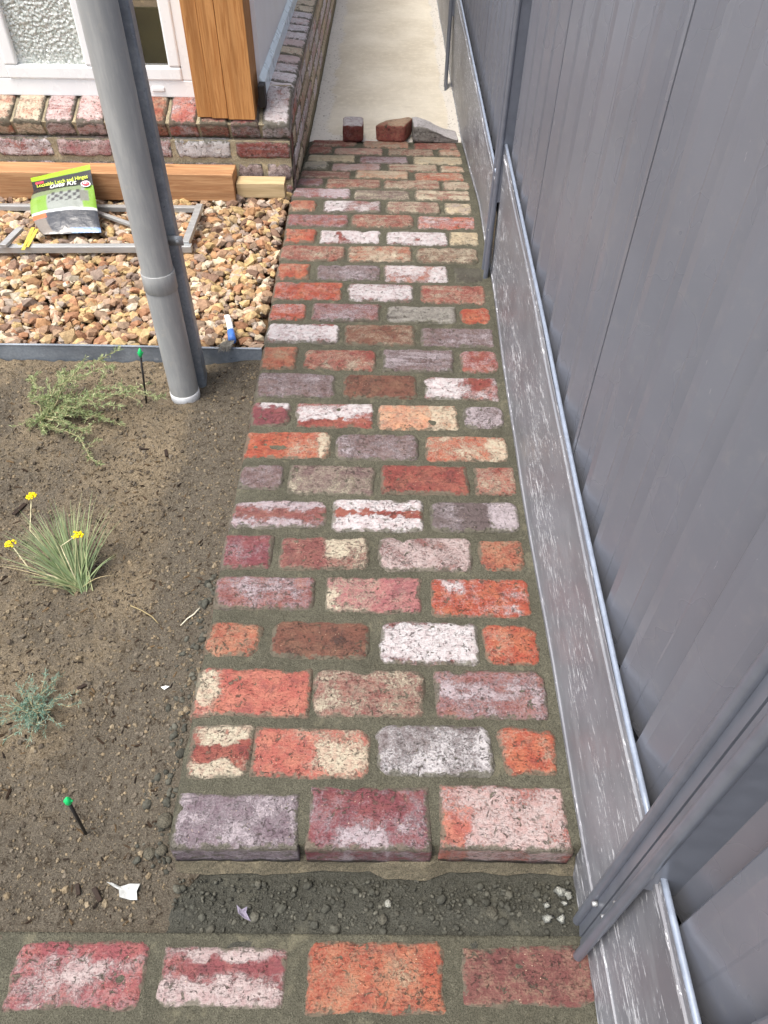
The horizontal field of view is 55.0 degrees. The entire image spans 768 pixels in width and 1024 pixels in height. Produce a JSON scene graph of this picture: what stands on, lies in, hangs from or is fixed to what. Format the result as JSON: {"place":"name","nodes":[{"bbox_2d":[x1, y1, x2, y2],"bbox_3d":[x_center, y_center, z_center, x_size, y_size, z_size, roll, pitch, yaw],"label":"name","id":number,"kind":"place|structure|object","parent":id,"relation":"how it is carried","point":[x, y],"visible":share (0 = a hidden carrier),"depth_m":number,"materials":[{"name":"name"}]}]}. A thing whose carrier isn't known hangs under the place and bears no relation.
{"place":"outdoors","nodes":[
{"label":"outdoors","id":0,"kind":"place"},
{"bbox_2d":[0,359,259,939],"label":"garden bed","id":1,"kind":"object","parent":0,"point":[143,904],"visible":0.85,"depth_m":1.67,"materials":[{"name":"soil"}]},
{"bbox_2d":[12,503,26,515],"bbox_3d":[-0.958,-0.008,1.939,0.012,0.012,0.050,12,48,10],"label":"bark chip","id":2,"kind":"object","parent":1,"relation":"on","point":[19,509],"visible":1,"depth_m":1.94,"materials":[{"name":"brown wood"}]},
{"bbox_2d":[0,669,81,747],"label":"groundcover plant","id":3,"kind":"object","parent":1,"relation":"on","point":[35,711],"visible":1,"depth_m":1.52,"materials":[{"name":"green plant"}]},
{"bbox_2d":[1,492,116,595],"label":"tussock","id":4,"kind":"object","parent":1,"relation":"on","point":[66,564],"visible":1,"depth_m":1.74,"materials":[{"name":"green plant"}]},
{"bbox_2d":[63,797,86,834],"bbox_3d":[-0.565,0.572,1.369,0.028,0.208,0.014,1,47,0],"label":"irrigation stake","id":5,"kind":"object","parent":1,"relation":"on","point":[67,801],"visible":0.91,"depth_m":1.34,"materials":[{"name":"black plastic"}]},
{"bbox_2d":[75,883,80,895],"bbox_3d":[-0.562,0.693,1.354,0.008,0.008,0.020,-15,49,-15],"label":"bark chip","id":6,"kind":"object","parent":1,"relation":"on","point":[77,889],"visible":1,"depth_m":1.35,"materials":[{"name":"brown wood"}]},
{"bbox_2d":[77,683,86,689],"bbox_3d":[-0.648,0.375,1.584,0.022,0.008,0.008,-31,55,-26],"label":"bark chip","id":7,"kind":"object","parent":1,"relation":"on","point":[84,685],"visible":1,"depth_m":1.58,"materials":[{"name":"brown wood"}]},
{"bbox_2d":[9,345,166,464],"bbox_3d":[-0.884,-0.348,2.129,0.441,0.178,0.363,20,50,17],"label":"shrub","id":8,"kind":"object","parent":1,"relation":"on","point":[49,412],"visible":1,"depth_m":2.14,"materials":[{"name":"green plant"}]},
{"bbox_2d":[92,886,102,902],"bbox_3d":[-0.525,0.700,1.349,0.009,0.009,0.028,-30,54,-25],"label":"bark chip","id":9,"kind":"object","parent":1,"relation":"on","point":[96,893],"visible":1,"depth_m":1.35,"materials":[{"name":"brown wood"}]},
{"bbox_2d":[107,882,139,899],"bbox_3d":[-0.481,0.695,1.352,0.060,0.012,0.028,1,47,0],"label":"fallen leaf","id":10,"kind":"object","parent":1,"relation":"on","point":[128,891],"visible":1,"depth_m":1.35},
{"bbox_2d":[0,368,248,925],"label":"mulch flecks","id":11,"kind":"object","parent":1,"relation":"on","point":[148,824],"visible":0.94,"depth_m":1.73,"materials":[{"name":"soil"}]},
{"bbox_2d":[0,343,261,364],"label":"garden edging","id":12,"kind":"object","parent":1,"relation":"on","point":[56,352],"visible":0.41,"depth_m":2.36,"materials":[{"name":"metal"}]},
{"bbox_2d":[137,348,146,402],"bbox_3d":[-0.705,-0.385,2.172,0.038,0.232,0.014,1,47,0],"label":"irrigation stake","id":13,"kind":"object","parent":1,"relation":"on","point":[140,353],"visible":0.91,"depth_m":2.14,"materials":[{"name":"black plastic"}]},
{"bbox_2d":[130,605,158,623],"bbox_3d":[-0.549,0.234,1.698,0.091,0.006,0.008,26,52,22],"label":"twig","id":14,"kind":"object","parent":1,"relation":"on","point":[144,612],"visible":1,"depth_m":1.70,"materials":[{"name":"beige wood"}]},
{"bbox_2d":[143,847,154,859],"bbox_3d":[-0.442,0.645,1.392,0.024,0.019,0.024,1,47,0],"label":"mortar lump","id":15,"kind":"object","parent":1,"relation":"on","point":[148,853],"visible":1,"depth_m":1.39,"materials":[{"name":"beige concrete"}]},
{"bbox_2d":[155,844,167,855],"bbox_3d":[-0.420,0.638,1.392,0.022,0.017,0.021,1,47,0],"label":"mortar lump","id":16,"kind":"object","parent":1,"relation":"on","point":[161,850],"visible":1,"depth_m":1.39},
{"bbox_2d":[118,0,206,387],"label":"steel post","id":17,"kind":"object","parent":1,"relation":"on","point":[130,26],"depth_m":1.84,"materials":[{"name":"grey metal"}]},
{"bbox_2d":[76,0,199,403],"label":"downpipe","id":18,"kind":"object","parent":17,"relation":"attached to","point":[104,36],"visible":0.95,"depth_m":1.76,"materials":[{"name":"grey plastic"}]},
{"bbox_2d":[157,812,172,828],"bbox_3d":[-0.416,0.587,1.403,0.030,0.024,0.032,1,47,0],"label":"mortar lump","id":19,"kind":"object","parent":1,"relation":"on","point":[165,819],"visible":0.96,"depth_m":1.40,"materials":[{"name":"beige concrete"}]},
{"bbox_2d":[0,192,291,349],"bbox_3d":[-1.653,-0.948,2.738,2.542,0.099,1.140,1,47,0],"label":"gravel","id":20,"kind":"structure","parent":0,"point":[214,260],"depth_m":2.61,"materials":[{"name":"beige gravel"}]},
{"bbox_2d":[30,165,100,235],"bbox_3d":[-1.242,-1.208,2.843,0.248,0.135,0.394,-12,48,-12],"label":"hardware pouch","id":21,"kind":"object","parent":20,"relation":"on","point":[63,202],"visible":1,"depth_m":2.82,"materials":[{"name":"plastic"}]},
{"bbox_2d":[0,203,203,252],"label":"gate frame","id":22,"kind":"object","parent":20,"relation":"on","point":[7,246],"visible":0.72,"depth_m":2.70,"materials":[{"name":"metal"}]},
{"bbox_2d":[17,227,38,253],"bbox_3d":[-1.312,-0.993,2.728,0.051,0.041,0.175,1,47,0],"label":"strap","id":23,"kind":"object","parent":22,"relation":"on","point":[29,239],"visible":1,"depth_m":2.71,"materials":[{"name":"yellow plastic"}]},
{"bbox_2d":[0,162,237,200],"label":"timber beam","id":24,"kind":"structure","parent":20,"relation":"on","point":[200,182],"depth_m":2.97,"materials":[{"name":"brown wood"}]},
{"bbox_2d":[213,314,235,352],"bbox_3d":[-0.505,-0.573,2.363,0.073,0.030,0.188,1,47,0],"label":"paint brush","id":25,"kind":"object","parent":20,"relation":"on","point":[228,344],"visible":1,"depth_m":2.34,"materials":[{"name":"white plastic"}]},
{"bbox_2d":[236,176,286,197],"bbox_3d":[-0.503,-1.337,3.034,0.195,0.057,0.075,1,47,0],"label":"timber offcut","id":26,"kind":"object","parent":20,"relation":"on","point":[262,186],"visible":1,"depth_m":3.01,"materials":[{"name":"brown wood"}]},
{"bbox_2d":[0,932,597,1023],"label":"brick path","id":27,"kind":"structure","parent":0,"point":[115,978],"depth_m":1.26,"materials":[{"name":"red brick"}]},
{"bbox_2d":[132,0,496,267],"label":"ground","id":28,"kind":"structure","parent":0,"point":[144,3],"depth_m":6.51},
{"bbox_2d":[0,0,336,202],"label":"house","id":29,"kind":"structure","parent":28,"relation":"on","point":[237,83],"depth_m":2.92,"materials":[{"name":"brick"}]},
{"bbox_2d":[0,0,194,96],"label":"window","id":30,"kind":"structure","parent":29,"relation":"in","point":[43,48],"depth_m":2.85,"materials":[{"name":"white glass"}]},
{"bbox_2d":[437,0,767,1023],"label":"fence","id":31,"kind":"object","parent":28,"relation":"on","point":[617,154],"visible":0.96,"depth_m":1.08,"materials":[{"name":"metal"}]},
{"bbox_2d":[166,871,578,948],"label":"trench floor","id":32,"kind":"structure","parent":0,"point":[282,883],"depth_m":1.35,"materials":[{"name":"grey soil"}]},
{"bbox_2d":[237,906,249,920],"bbox_3d":[-0.253,0.721,1.327,0.018,0.008,0.035,-15,49,-14],"label":"fallen leaf","id":33,"kind":"object","parent":32,"relation":"on","point":[242,913],"visible":1,"depth_m":1.33,"materials":[{"name":"plant"}]},
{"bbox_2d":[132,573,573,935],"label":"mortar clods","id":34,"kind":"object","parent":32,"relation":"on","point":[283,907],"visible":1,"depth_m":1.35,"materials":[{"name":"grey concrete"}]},
{"bbox_2d":[378,914,387,924],"bbox_3d":[-0.002,0.734,1.327,0.016,0.014,0.016,-32,55,-27],"label":"mortar lump","id":35,"kind":"object","parent":32,"relation":"on","point":[382,919],"visible":1,"depth_m":1.32,"materials":[{"name":"grey concrete"}]},
{"bbox_2d":[384,899,390,907],"bbox_3d":[0.007,0.714,1.345,0.013,0.010,0.014,1,47,0],"label":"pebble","id":36,"kind":"object","parent":32,"relation":"on","point":[387,903],"visible":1,"depth_m":1.34,"materials":[{"name":"white stone"}]},
{"bbox_2d":[485,906,497,918],"bbox_3d":[0.195,0.726,1.336,0.020,0.017,0.022,33,54,26],"label":"mortar lump","id":37,"kind":"object","parent":32,"relation":"on","point":[491,912],"visible":1,"depth_m":1.33,"materials":[{"name":"grey concrete"}]},
{"bbox_2d":[542,885,573,923],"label":"plaster flakes","id":38,"kind":"object","parent":32,"relation":"on","point":[559,890],"visible":1,"depth_m":1.35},
{"bbox_2d":[168,140,581,880],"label":"brick path","id":39,"kind":"structure","parent":0,"point":[376,690],"depth_m":1.72,"materials":[{"name":"red brick"}]},
{"bbox_2d":[310,0,460,142],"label":"concrete path","id":40,"kind":"structure","parent":0,"point":[384,60],"depth_m":4.49,"materials":[{"name":"beige concrete"}]},
{"bbox_2d":[343,116,363,141],"bbox_3d":[-0.153,-1.907,3.672,0.103,0.088,0.123,1,47,0],"label":"loose brick","id":41,"kind":"object","parent":40,"relation":"on","point":[353,128],"visible":1,"depth_m":3.63,"materials":[{"name":"red brick"}]},
{"bbox_2d":[376,117,411,141],"bbox_3d":[0.050,-1.912,3.682,0.173,0.088,0.133,5,47,4],"label":"loose brick","id":42,"kind":"object","parent":40,"relation":"on","point":[396,130],"visible":1,"depth_m":3.64,"materials":[{"name":"red brick"}]},
{"bbox_2d":[412,117,457,142],"bbox_3d":[0.254,-1.914,3.688,0.227,0.087,0.144,-1,47,-2],"label":"loose brick","id":43,"kind":"object","parent":40,"relation":"on","point":[424,131],"visible":1,"depth_m":3.65,"materials":[{"name":"grey brick"}]}
]}

